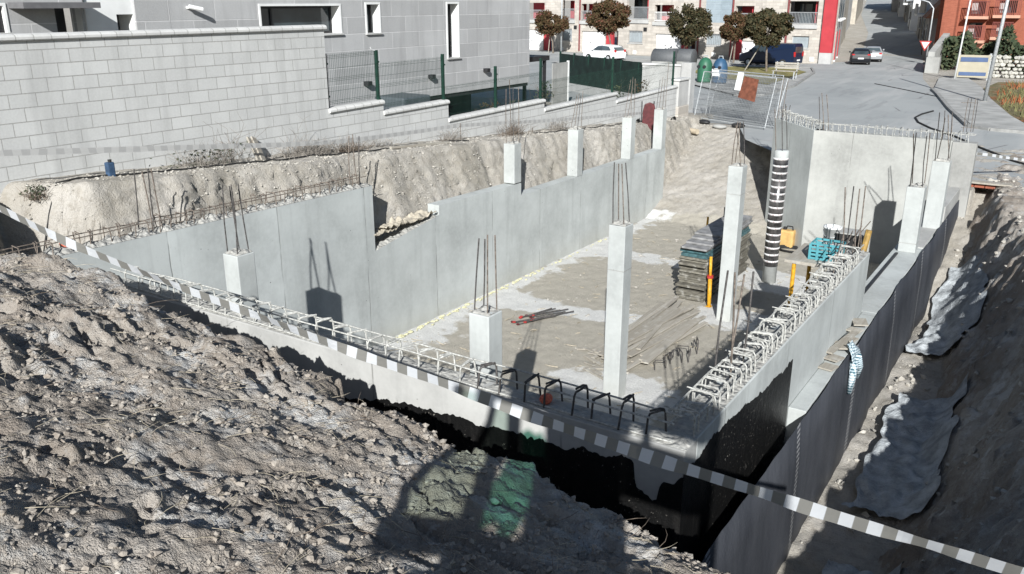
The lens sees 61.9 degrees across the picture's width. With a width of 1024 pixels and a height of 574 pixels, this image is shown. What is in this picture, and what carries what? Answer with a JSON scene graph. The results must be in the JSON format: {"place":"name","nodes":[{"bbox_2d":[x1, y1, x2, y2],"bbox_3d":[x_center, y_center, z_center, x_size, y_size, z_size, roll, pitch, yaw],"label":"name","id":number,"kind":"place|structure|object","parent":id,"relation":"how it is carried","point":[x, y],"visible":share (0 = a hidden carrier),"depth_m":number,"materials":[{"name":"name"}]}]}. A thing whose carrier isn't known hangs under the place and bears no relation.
{"place":"outdoors","nodes":[
{"label":"outdoors","id":0,"kind":"place"},
{"bbox_2d":[0,0,1023,573],"bbox_3d":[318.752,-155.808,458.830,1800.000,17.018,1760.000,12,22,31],"label":"ground","id":1,"kind":"structure","parent":0,"point":[964,502],"depth_m":8.73,"materials":[{"name":"soil"}]},
{"bbox_2d":[15,183,51,200],"bbox_3d":[-6.833,-1.388,12.268,0.514,0.258,0.568,12,22,31],"label":"dry bush","id":2,"kind":"object","parent":1,"relation":"on","point":[32,196],"visible":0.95,"depth_m":12.22,"materials":[{"name":"brown plant"}]},
{"bbox_2d":[149,136,249,168],"bbox_3d":[-5.285,-2.265,14.500,0.980,0.480,2.101,12,22,31],"label":"dry bush","id":3,"kind":"object","parent":1,"relation":"on","point":[202,158],"visible":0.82,"depth_m":14.54,"materials":[{"name":"brown plant"}]},
{"bbox_2d":[222,183,259,312],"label":"concrete column","id":4,"kind":"structure","parent":1,"relation":"on","point":[240,270],"depth_m":11.78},
{"bbox_2d":[1,291,499,573],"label":"pale clods","id":5,"kind":"object","parent":1,"relation":"on","point":[494,500],"visible":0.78,"depth_m":6.33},
{"bbox_2d":[43,140,468,250],"bbox_3d":[-3.917,-2.334,16.257,0.083,0.980,10.316,12,22,32],"label":"supply hose","id":6,"kind":"object","parent":1,"relation":"on","point":[204,167],"visible":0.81,"depth_m":14.33,"materials":[{"name":"black rubber"}]},
{"bbox_2d":[0,0,529,111],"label":"clad house","id":7,"kind":"structure","parent":1,"relation":"on","point":[470,40],"depth_m":22.73,"materials":[{"name":"grey stone"}]},
{"bbox_2d":[0,3,12,33],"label":"window","id":8,"kind":"structure","parent":7,"relation":"in","point":[4,24],"depth_m":14.93,"materials":[{"name":"white paint"}]},
{"bbox_2d":[54,8,66,31],"bbox_3d":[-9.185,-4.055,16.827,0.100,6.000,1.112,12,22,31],"label":"porch door","id":9,"kind":"structure","parent":7,"relation":"in","point":[59,12],"depth_m":16.80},
{"bbox_2d":[258,4,343,35],"bbox_3d":[-5.150,-6.429,20.561,0.400,0.753,2.672,12,22,31],"label":"window","id":10,"kind":"structure","parent":7,"relation":"in","point":[329,15],"depth_m":20.85,"materials":[{"name":"white paint"}]},
{"bbox_2d":[364,2,382,34],"bbox_3d":[-3.779,-7.091,22.538,0.400,0.812,0.623,12,22,31],"label":"window","id":11,"kind":"structure","parent":7,"relation":"in","point":[372,9],"depth_m":22.70,"materials":[{"name":"white paint"}]},
{"bbox_2d":[446,2,461,59],"bbox_3d":[-1.872,-7.631,25.415,0.400,1.626,0.661,12,22,31],"label":"window","id":12,"kind":"structure","parent":7,"relation":"in","point":[452,8],"depth_m":25.58,"materials":[{"name":"white paint"}]},
{"bbox_2d":[251,132,351,160],"bbox_3d":[-3.968,-2.720,16.453,0.986,0.398,2.740,12,22,31],"label":"dry bush","id":13,"kind":"object","parent":1,"relation":"on","point":[316,149],"visible":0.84,"depth_m":16.46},
{"bbox_2d":[0,134,664,346],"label":"wall","id":14,"kind":"structure","parent":1,"relation":"on","point":[322,254],"depth_m":16.60,"materials":[{"name":"concrete"}]},
{"bbox_2d":[504,79,520,183],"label":"concrete column","id":15,"kind":"structure","parent":14,"relation":"on","point":[512,162],"depth_m":20.09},
{"bbox_2d":[567,94,582,176],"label":"concrete column","id":16,"kind":"structure","parent":14,"relation":"on","point":[575,153],"depth_m":22.55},
{"bbox_2d":[621,80,635,158],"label":"concrete column","id":17,"kind":"structure","parent":14,"relation":"on","point":[628,137],"depth_m":25.09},
{"bbox_2d":[652,63,668,148],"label":"concrete column","id":18,"kind":"structure","parent":14,"relation":"on","point":[659,127],"depth_m":26.87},
{"bbox_2d":[0,25,677,195],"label":"block wall","id":19,"kind":"structure","parent":1,"relation":"on","point":[127,88],"depth_m":14.57,"materials":[{"name":"concrete"}]},
{"bbox_2d":[325,50,675,114],"bbox_3d":[1.116,-6.072,24.490,0.080,2.061,17.830,12,22,31],"label":"fence","id":20,"kind":"object","parent":19,"relation":"on","point":[525,79],"visible":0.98,"depth_m":21.42,"materials":[{"name":"metal"}]},
{"bbox_2d":[0,252,690,573],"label":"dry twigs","id":21,"kind":"object","parent":1,"relation":"on","point":[261,423],"visible":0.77,"depth_m":6.15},
{"bbox_2d":[0,254,717,573],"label":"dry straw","id":22,"kind":"object","parent":1,"relation":"on","point":[264,455],"visible":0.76,"depth_m":5.86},
{"bbox_2d":[10,116,711,253],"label":"marl lumps","id":23,"kind":"object","parent":1,"relation":"on","point":[325,157],"visible":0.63,"depth_m":17.19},
{"bbox_2d":[0,253,730,573],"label":"soil clods","id":24,"kind":"object","parent":1,"relation":"on","point":[117,563],"visible":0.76,"depth_m":5.97,"materials":[{"name":"soil"}]},
{"bbox_2d":[375,93,428,108],"bbox_3d":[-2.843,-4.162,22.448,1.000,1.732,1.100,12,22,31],"label":"pavement","id":25,"kind":"structure","parent":1,"relation":"on","point":[393,98],"depth_m":21.85,"materials":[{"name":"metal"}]},
{"bbox_2d":[110,266,696,551],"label":"front wall","id":26,"kind":"structure","parent":1,"relation":"on","point":[591,475],"depth_m":8.57,"materials":[{"name":"concrete"}]},
{"bbox_2d":[469,235,501,382],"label":"concrete column","id":27,"kind":"structure","parent":1,"relation":"on","point":[485,331],"depth_m":10.54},
{"bbox_2d":[397,239,606,337],"bbox_3d":[0.345,-0.230,21.087,0.229,0.042,10.124,12,22,31],"label":"foam debris","id":28,"kind":"object","parent":1,"relation":"on","point":[421,326],"visible":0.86,"depth_m":19.05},
{"bbox_2d":[0,205,1023,573],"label":"caution tape","id":29,"kind":"object","parent":1,"relation":"on","point":[776,497],"visible":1,"depth_m":5.86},
{"bbox_2d":[523,55,549,100],"bbox_3d":[-0.994,-7.314,32.033,4.400,2.720,1.940,12,22,31],"label":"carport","id":30,"kind":"object","parent":1,"relation":"on","point":[533,58],"visible":0.2,"depth_m":31.12,"materials":[{"name":"metal"}]},
{"bbox_2d":[534,9,569,52],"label":"street tree","id":31,"kind":"object","parent":1,"relation":"on","point":[544,23],"visible":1,"depth_m":74.47,"materials":[{"name":"brown plant"}]},
{"bbox_2d":[551,61,569,104],"bbox_3d":[2.089,-8.790,36.865,0.080,1.850,1.387,12,22,31],"label":"gate leaf","id":32,"kind":"object","parent":1,"relation":"on","point":[560,70],"visible":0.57,"depth_m":36.80,"materials":[{"name":"metal"}]},
{"bbox_2d":[387,232,812,409],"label":"wood splinters","id":33,"kind":"object","parent":1,"relation":"on","point":[599,333],"visible":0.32,"depth_m":17.55,"materials":[{"name":"wood"}]},
{"bbox_2d":[559,51,641,97],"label":"screened fence","id":34,"kind":"object","parent":1,"relation":"on","point":[582,65],"visible":0.62,"depth_m":41.35,"materials":[{"name":"green paint"}]},
{"bbox_2d":[584,0,631,43],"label":"street tree","id":35,"kind":"object","parent":1,"relation":"on","point":[602,20],"visible":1,"depth_m":65.95,"materials":[{"name":"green plant"}]},
{"bbox_2d":[603,162,632,399],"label":"concrete column","id":36,"kind":"structure","parent":1,"relation":"on","point":[620,241],"depth_m":14.19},
{"bbox_2d":[396,142,872,422],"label":"floor chips","id":37,"kind":"object","parent":1,"relation":"on","point":[627,372],"visible":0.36,"depth_m":18.99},
{"bbox_2d":[641,101,654,132],"bbox_3d":[4.514,-5.596,28.335,0.472,1.123,0.326,0,19,0],"label":"wheelbarrow","id":38,"kind":"object","parent":1,"relation":"on","point":[647,117],"visible":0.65,"depth_m":28.15,"materials":[{"name":"red paint"}]},
{"bbox_2d":[631,311,689,361],"bbox_3d":[3.087,0.983,17.417,0.131,0.043,3.194,10,21,28],"label":"wooden plank","id":39,"kind":"object","parent":1,"relation":"on","point":[638,356],"visible":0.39,"depth_m":16.32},
{"bbox_2d":[627,321,707,370],"bbox_3d":[3.078,1.129,16.805,0.104,0.035,3.149,15,24,37],"label":"wooden plank","id":40,"kind":"object","parent":39,"relation":"on","point":[689,332],"visible":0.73,"depth_m":17.26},
{"bbox_2d":[641,318,700,363],"bbox_3d":[3.192,1.038,16.916,0.146,0.039,2.724,11,22,31],"label":"wooden plank","id":41,"kind":"object","parent":40,"relation":"on","point":[669,342],"visible":1,"depth_m":16.82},
{"bbox_2d":[627,320,690,356],"bbox_3d":[3.023,1.004,17.017,0.141,0.036,2.496,16,24,39],"label":"wooden plank","id":42,"kind":"object","parent":41,"relation":"on","point":[649,344],"visible":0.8,"depth_m":16.78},
{"bbox_2d":[642,62,695,109],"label":"garden wall","id":43,"kind":"structure","parent":1,"relation":"on","point":[686,69],"depth_m":36.33,"materials":[{"name":"concrete"}]},
{"bbox_2d":[671,77,690,116],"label":"gate pier","id":44,"kind":"structure","parent":1,"relation":"on","point":[682,105],"depth_m":32.36,"materials":[{"name":"concrete"}]},
{"bbox_2d":[529,0,845,63],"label":"terraced building","id":45,"kind":"structure","parent":1,"relation":"on","point":[816,32],"depth_m":69.72,"materials":[{"name":"beige stone"}]},
{"bbox_2d":[529,30,542,49],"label":"garage door","id":46,"kind":"structure","parent":45,"relation":"in","point":[536,40],"depth_m":81.10,"materials":[{"name":"metal"}]},
{"bbox_2d":[582,31,604,51],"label":"garage door","id":47,"kind":"structure","parent":45,"relation":"in","point":[591,39],"depth_m":76.71,"materials":[{"name":"plastic"}]},
{"bbox_2d":[656,34,680,48],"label":"garage door","id":48,"kind":"structure","parent":45,"relation":"in","point":[663,41],"depth_m":71.61,"materials":[{"name":"metal"}]},
{"bbox_2d":[665,3,713,48],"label":"street tree","id":49,"kind":"object","parent":1,"relation":"on","point":[699,25],"visible":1,"depth_m":64.03,"materials":[{"name":"green plant"}]},
{"bbox_2d":[705,256,713,307],"bbox_3d":[4.419,-0.113,19.009,0.161,1.114,0.310,2,19,7],"label":"shoring prop","id":50,"kind":"object","parent":1,"relation":"on","point":[710,278],"visible":1,"depth_m":19.01,"materials":[{"name":"yellow paint"}]},
{"bbox_2d":[675,215,752,301],"bbox_3d":[4.893,-0.775,20.494,0.713,1.389,3.139,12,22,31],"label":"formwork stack","id":51,"kind":"object","parent":1,"relation":"on","point":[700,247],"visible":0.77,"depth_m":19.48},
{"bbox_2d":[716,121,746,321],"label":"concrete column","id":52,"kind":"structure","parent":1,"relation":"on","point":[734,207],"depth_m":17.69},
{"bbox_2d":[719,10,749,62],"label":"street tree","id":53,"kind":"object","parent":1,"relation":"on","point":[728,30],"visible":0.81,"depth_m":62.67,"materials":[{"name":"brown plant"}]},
{"bbox_2d":[694,71,776,127],"bbox_3d":[8.235,-7.009,31.739,0.420,1.763,3.482,-12,22,-33],"label":"barrier","id":54,"kind":"object","parent":1,"relation":"on","point":[733,100],"visible":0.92,"depth_m":31.84,"materials":[{"name":"metal"}]},
{"bbox_2d":[738,76,758,101],"bbox_3d":[8.642,-7.229,31.153,0.204,0.852,0.801,-12,22,-31],"label":"rusty plate","id":55,"kind":"object","parent":54,"relation":"attached to","point":[748,89],"visible":1,"depth_m":31.12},
{"bbox_2d":[705,69,783,126],"bbox_3d":[8.621,-7.109,31.922,0.290,1.836,3.383,-12,22,-33],"label":"barrier","id":56,"kind":"object","parent":1,"relation":"on","point":[743,100],"visible":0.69,"depth_m":31.95,"materials":[{"name":"metal"}]},
{"bbox_2d":[709,72,787,124],"bbox_3d":[8.925,-7.218,32.491,0.540,1.679,3.282,-12,22,-33],"label":"barrier","id":57,"kind":"object","parent":1,"relation":"on","point":[749,101],"visible":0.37,"depth_m":32.23,"materials":[{"name":"metal"}]},
{"bbox_2d":[664,186,870,562],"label":"wall","id":58,"kind":"structure","parent":1,"relation":"on","point":[733,420],"depth_m":9.29,"materials":[{"name":"concrete"}]},
{"bbox_2d":[762,104,788,283],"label":"tube column","id":59,"kind":"structure","parent":1,"relation":"on","point":[776,207],"depth_m":20.16,"materials":[{"name":"concrete"}]},
{"bbox_2d":[720,0,848,45],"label":"street house","id":60,"kind":"structure","parent":1,"relation":"on","point":[844,20],"depth_m":83.75,"materials":[{"name":"paint"}]},
{"bbox_2d":[780,225,795,247],"bbox_3d":[7.643,-1.407,23.694,0.400,0.616,0.280,12,22,31],"label":"jerrycan","id":61,"kind":"object","parent":1,"relation":"on","point":[787,238],"visible":0.88,"depth_m":23.58,"materials":[{"name":"plastic"}]},
{"bbox_2d":[784,229,871,307],"bbox_3d":[5.391,0.351,14.681,1.230,3.008,1.200,12,22,31],"label":"work trestle","id":62,"kind":"object","parent":1,"relation":"on","point":[799,255],"visible":0.13,"depth_m":14.25,"materials":[{"name":"yellow paint"}]},
{"bbox_2d":[808,237,845,261],"bbox_3d":[5.253,-0.621,14.201,0.520,0.316,0.374,12,22,31],"label":"plastic crate","id":63,"kind":"object","parent":62,"relation":"on","point":[822,251],"visible":0.74,"depth_m":14.12,"materials":[{"name":"plastic"}]},
{"bbox_2d":[823,224,842,242],"bbox_3d":[5.487,-0.834,14.658,0.311,0.430,0.309,12,22,31],"label":"plastic bucket","id":64,"kind":"object","parent":62,"relation":"on","point":[830,231],"visible":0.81,"depth_m":14.54,"materials":[{"name":"white paint"}]},
{"bbox_2d":[836,228,864,248],"bbox_3d":[5.736,-0.750,14.452,0.420,0.400,0.380,12,22,31],"label":"mortar tub","id":65,"kind":"object","parent":62,"relation":"on","point":[840,235],"visible":0.33,"depth_m":14.30,"materials":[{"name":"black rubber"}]},
{"bbox_2d":[850,0,862,23],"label":"street house","id":66,"kind":"structure","parent":1,"relation":"on","point":[857,7],"depth_m":113.92,"materials":[{"name":"paint"}]},
{"bbox_2d":[822,559,902,573],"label":"geotextile sheet","id":67,"kind":"object","parent":1,"relation":"on","point":[831,567],"visible":1,"depth_m":9.91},
{"bbox_2d":[765,78,978,263],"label":"back wall","id":68,"kind":"structure","parent":1,"relation":"on","point":[826,167],"depth_m":22.10,"materials":[{"name":"concrete"}]},
{"bbox_2d":[784,186,959,444],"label":"ledge wall","id":69,"kind":"structure","parent":1,"relation":"on","point":[890,272],"depth_m":14.42,"materials":[{"name":"concrete"}]},
{"bbox_2d":[701,201,958,573],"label":"drainage membrane","id":70,"kind":"object","parent":69,"relation":"attached to","point":[757,535],"visible":0.77,"depth_m":11.23,"materials":[{"name":"plastic"}]},
{"bbox_2d":[846,340,862,393],"bbox_3d":[4.872,1.089,12.147,0.180,0.747,0.576,12,22,31],"label":"work shirt","id":71,"kind":"object","parent":70,"relation":"hanging from","point":[856,366],"visible":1,"depth_m":11.99,"materials":[{"name":"fabric"}]},
{"bbox_2d":[834,341,848,349],"bbox_3d":[4.681,0.825,12.093,0.207,0.034,0.293,5,19,14],"label":"ledge board","id":72,"kind":"object","parent":69,"relation":"on","point":[844,347],"visible":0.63,"depth_m":11.99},
{"bbox_2d":[826,331,858,353],"bbox_3d":[4.703,0.784,12.148,0.100,0.029,1.008,15,24,38],"label":"ledge board","id":73,"kind":"object","parent":72,"relation":"on","point":[840,343],"visible":0.93,"depth_m":12.10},
{"bbox_2d":[897,133,930,252],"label":"concrete column","id":74,"kind":"structure","parent":69,"relation":"on","point":[913,210],"depth_m":16.59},
{"bbox_2d":[922,111,952,229],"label":"concrete column","id":75,"kind":"structure","parent":69,"relation":"on","point":[937,192],"depth_m":18.28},
{"bbox_2d":[841,372,968,519],"bbox_3d":[5.887,2.144,12.540,1.148,0.721,4.000,12,22,31],"label":"geotextile sheet","id":76,"kind":"object","parent":1,"relation":"on","point":[903,459],"visible":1,"depth_m":12.23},
{"bbox_2d":[800,173,1023,572],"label":"trench stones","id":77,"kind":"object","parent":1,"relation":"on","point":[973,448],"visible":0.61,"depth_m":13.42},
{"bbox_2d":[903,0,920,30],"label":"street house","id":78,"kind":"structure","parent":1,"relation":"on","point":[912,22],"depth_m":99.00,"materials":[{"name":"ceramic"}]},
{"bbox_2d":[921,0,940,57],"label":"street house","id":79,"kind":"structure","parent":1,"relation":"on","point":[927,15],"depth_m":68.62,"materials":[{"name":"ceramic"}]},
{"bbox_2d":[924,33,949,72],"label":"street rubble wall","id":80,"kind":"structure","parent":1,"relation":"on","point":[933,61],"depth_m":55.06,"materials":[{"name":"concrete"}]},
{"bbox_2d":[905,254,987,355],"bbox_3d":[9.054,0.271,17.415,1.139,1.090,4.200,12,22,31],"label":"geotextile sheet","id":81,"kind":"object","parent":1,"relation":"on","point":[957,299],"visible":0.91,"depth_m":17.23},
{"bbox_2d":[916,1,976,40],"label":"street house","id":82,"kind":"structure","parent":1,"relation":"on","point":[920,24],"depth_m":87.41,"materials":[{"name":"stone"}]},
{"bbox_2d":[941,30,995,69],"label":"hedge","id":83,"kind":"object","parent":1,"relation":"on","point":[951,48],"visible":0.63,"depth_m":56.52,"materials":[{"name":"green plant"}]},
{"bbox_2d":[930,88,1023,133],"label":"kerb","id":84,"kind":"structure","parent":1,"relation":"on","point":[950,109],"depth_m":31.74,"materials":[{"name":"concrete"}]},
{"bbox_2d":[933,0,1023,64],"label":"apartment building","id":85,"kind":"structure","parent":1,"relation":"on","point":[984,21],"depth_m":62.63,"materials":[{"name":"orange brick"}]},
{"bbox_2d":[971,180,1012,188],"bbox_3d":[11.798,-2.555,21.243,1.150,0.150,0.480,12,22,31],"label":"brick pallet","id":86,"kind":"object","parent":1,"relation":"on","point":[984,184],"visible":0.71,"depth_m":21.09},
{"bbox_2d":[984,82,1023,121],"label":"grass lot","id":87,"kind":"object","parent":1,"relation":"on","point":[994,89],"depth_m":40.96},
{"bbox_2d":[996,79,1023,119],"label":"lot weeds","id":88,"kind":"object","parent":87,"relation":"on","point":[1013,99],"visible":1,"depth_m":39.56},
{"bbox_2d":[990,54,1023,78],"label":"stone wall","id":89,"kind":"structure","parent":1,"relation":"on","point":[1003,61],"depth_m":51.07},
{"bbox_2d":[993,24,1023,74],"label":"hedge","id":90,"kind":"object","parent":1,"relation":"on","point":[1008,42],"visible":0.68,"depth_m":53.44,"materials":[{"name":"green plant"}]},
{"bbox_2d":[551,59,811,93],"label":"pavement","id":91,"kind":"structure","parent":0,"point":[791,81],"depth_m":48.87,"materials":[{"name":"concrete"}]},
{"bbox_2d":[651,48,677,63],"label":"waste container","id":92,"kind":"object","parent":91,"relation":"on","point":[661,55],"visible":0.32,"depth_m":49.72,"materials":[{"name":"metal"}]},
{"bbox_2d":[673,48,696,63],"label":"waste container","id":93,"kind":"object","parent":91,"relation":"on","point":[686,55],"visible":0.23,"depth_m":49.61,"materials":[{"name":"metal"}]},
{"bbox_2d":[697,55,711,82],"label":"recycling igloo","id":94,"kind":"object","parent":91,"relation":"on","point":[704,64],"visible":0.92,"depth_m":47.36,"materials":[{"name":"plastic"}]},
{"bbox_2d":[712,56,727,83],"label":"recycling igloo","id":95,"kind":"object","parent":91,"relation":"on","point":[721,63],"visible":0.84,"depth_m":46.73,"materials":[{"name":"plastic"}]},
{"bbox_2d":[695,66,804,83],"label":"lawn","id":96,"kind":"structure","parent":91,"relation":"on","point":[759,70],"depth_m":54.10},
{"bbox_2d":[742,7,794,70],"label":"street tree","id":97,"kind":"object","parent":96,"relation":"on","point":[759,26],"visible":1,"depth_m":53.64,"materials":[{"name":"green plant"}]},
{"bbox_2d":[471,0,1023,186],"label":"road","id":98,"kind":"structure","parent":0,"point":[856,95],"depth_m":40.98,"materials":[{"name":"asphalt"}]},
{"bbox_2d":[583,44,625,59],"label":"parked hatchback","id":99,"kind":"object","parent":98,"relation":"on","point":[610,51],"visible":0.82,"depth_m":65.22,"materials":[{"name":"white paint"}]},
{"bbox_2d":[642,59,814,95],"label":"kerb","id":100,"kind":"structure","parent":98,"relation":"on","point":[803,79],"depth_m":49.16,"materials":[{"name":"concrete"}]},
{"bbox_2d":[739,43,803,66],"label":"parked van","id":101,"kind":"object","parent":98,"relation":"on","point":[789,52],"visible":0.81,"depth_m":59.39,"materials":[{"name":"blue paint"}]},
{"bbox_2d":[849,48,871,64],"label":"parked hatchback","id":102,"kind":"object","parent":98,"relation":"on","point":[860,55],"visible":1,"depth_m":61.56,"materials":[{"name":"black paint"}]},
{"bbox_2d":[914,110,1023,164],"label":"street hose","id":103,"kind":"object","parent":98,"relation":"on","point":[980,147],"visible":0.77,"depth_m":28.77,"materials":[{"name":"black rubber"}]},
{"bbox_2d":[934,77,1023,129],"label":"pavement","id":104,"kind":"structure","parent":0,"point":[955,93],"depth_m":37.44,"materials":[{"name":"concrete"}]},
{"bbox_2d":[956,54,991,80],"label":"sign board","id":105,"kind":"object","parent":104,"relation":"on","point":[975,66],"visible":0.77,"depth_m":49.87,"materials":[{"name":"beige paint"}]},
{"bbox_2d":[981,0,1008,101],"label":"street lamp","id":106,"kind":"object","parent":104,"relation":"on","point":[988,83],"visible":0.83,"depth_m":37.86,"materials":[{"name":"metal"}]},
{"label":"wooden plank","id":107,"kind":"object","parent":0,"visible":0},
{"bbox_2d":[664,304,694,323],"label":"wooden plank","id":108,"kind":"object","parent":107,"relation":"on","point":[688,307],"visible":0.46,"depth_m":18.56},
{"bbox_2d":[597,306,694,356],"bbox_3d":[2.825,0.856,17.468,0.135,0.039,3.590,15,24,37],"label":"wooden plank","id":109,"kind":"object","parent":108,"relation":"on","point":[601,353],"visible":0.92,"depth_m":16.24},
{"bbox_2d":[654,304,674,318],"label":"wooden plank","id":110,"kind":"object","parent":109,"relation":"on","point":[667,309],"visible":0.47,"depth_m":18.38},
{"bbox_2d":[628,308,680,334],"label":"wooden plank","id":111,"kind":"object","parent":110,"relation":"on","point":[655,319],"visible":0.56,"depth_m":17.73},
{"bbox_2d":[636,300,682,349],"bbox_3d":[3.079,0.750,17.602,0.089,0.033,3.061,9,20,24],"label":"wooden plank","id":112,"kind":"object","parent":111,"relation":"on","point":[643,343],"visible":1,"depth_m":17.16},
{"bbox_2d":[628,309,700,345],"bbox_3d":[2.942,0.877,17.361,0.125,0.040,3.181,17,25,41],"label":"wooden plank","id":113,"kind":"object","parent":108,"relation":"on","point":[691,313],"visible":0.53,"depth_m":17.72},
{"bbox_2d":[628,310,683,342],"bbox_3d":[2.744,0.856,17.266,0.142,0.051,2.745,15,24,37],"label":"wooden plank","id":114,"kind":"object","parent":113,"relation":"on","point":[643,331],"visible":0.56,"depth_m":17.42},
{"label":"tape stake","id":115,"kind":"object","parent":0,"visible":0},
{"bbox_2d":[0,112,642,155],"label":"caution tape","id":116,"kind":"object","parent":115,"relation":"attached to","point":[20,152],"visible":0.98,"depth_m":15.10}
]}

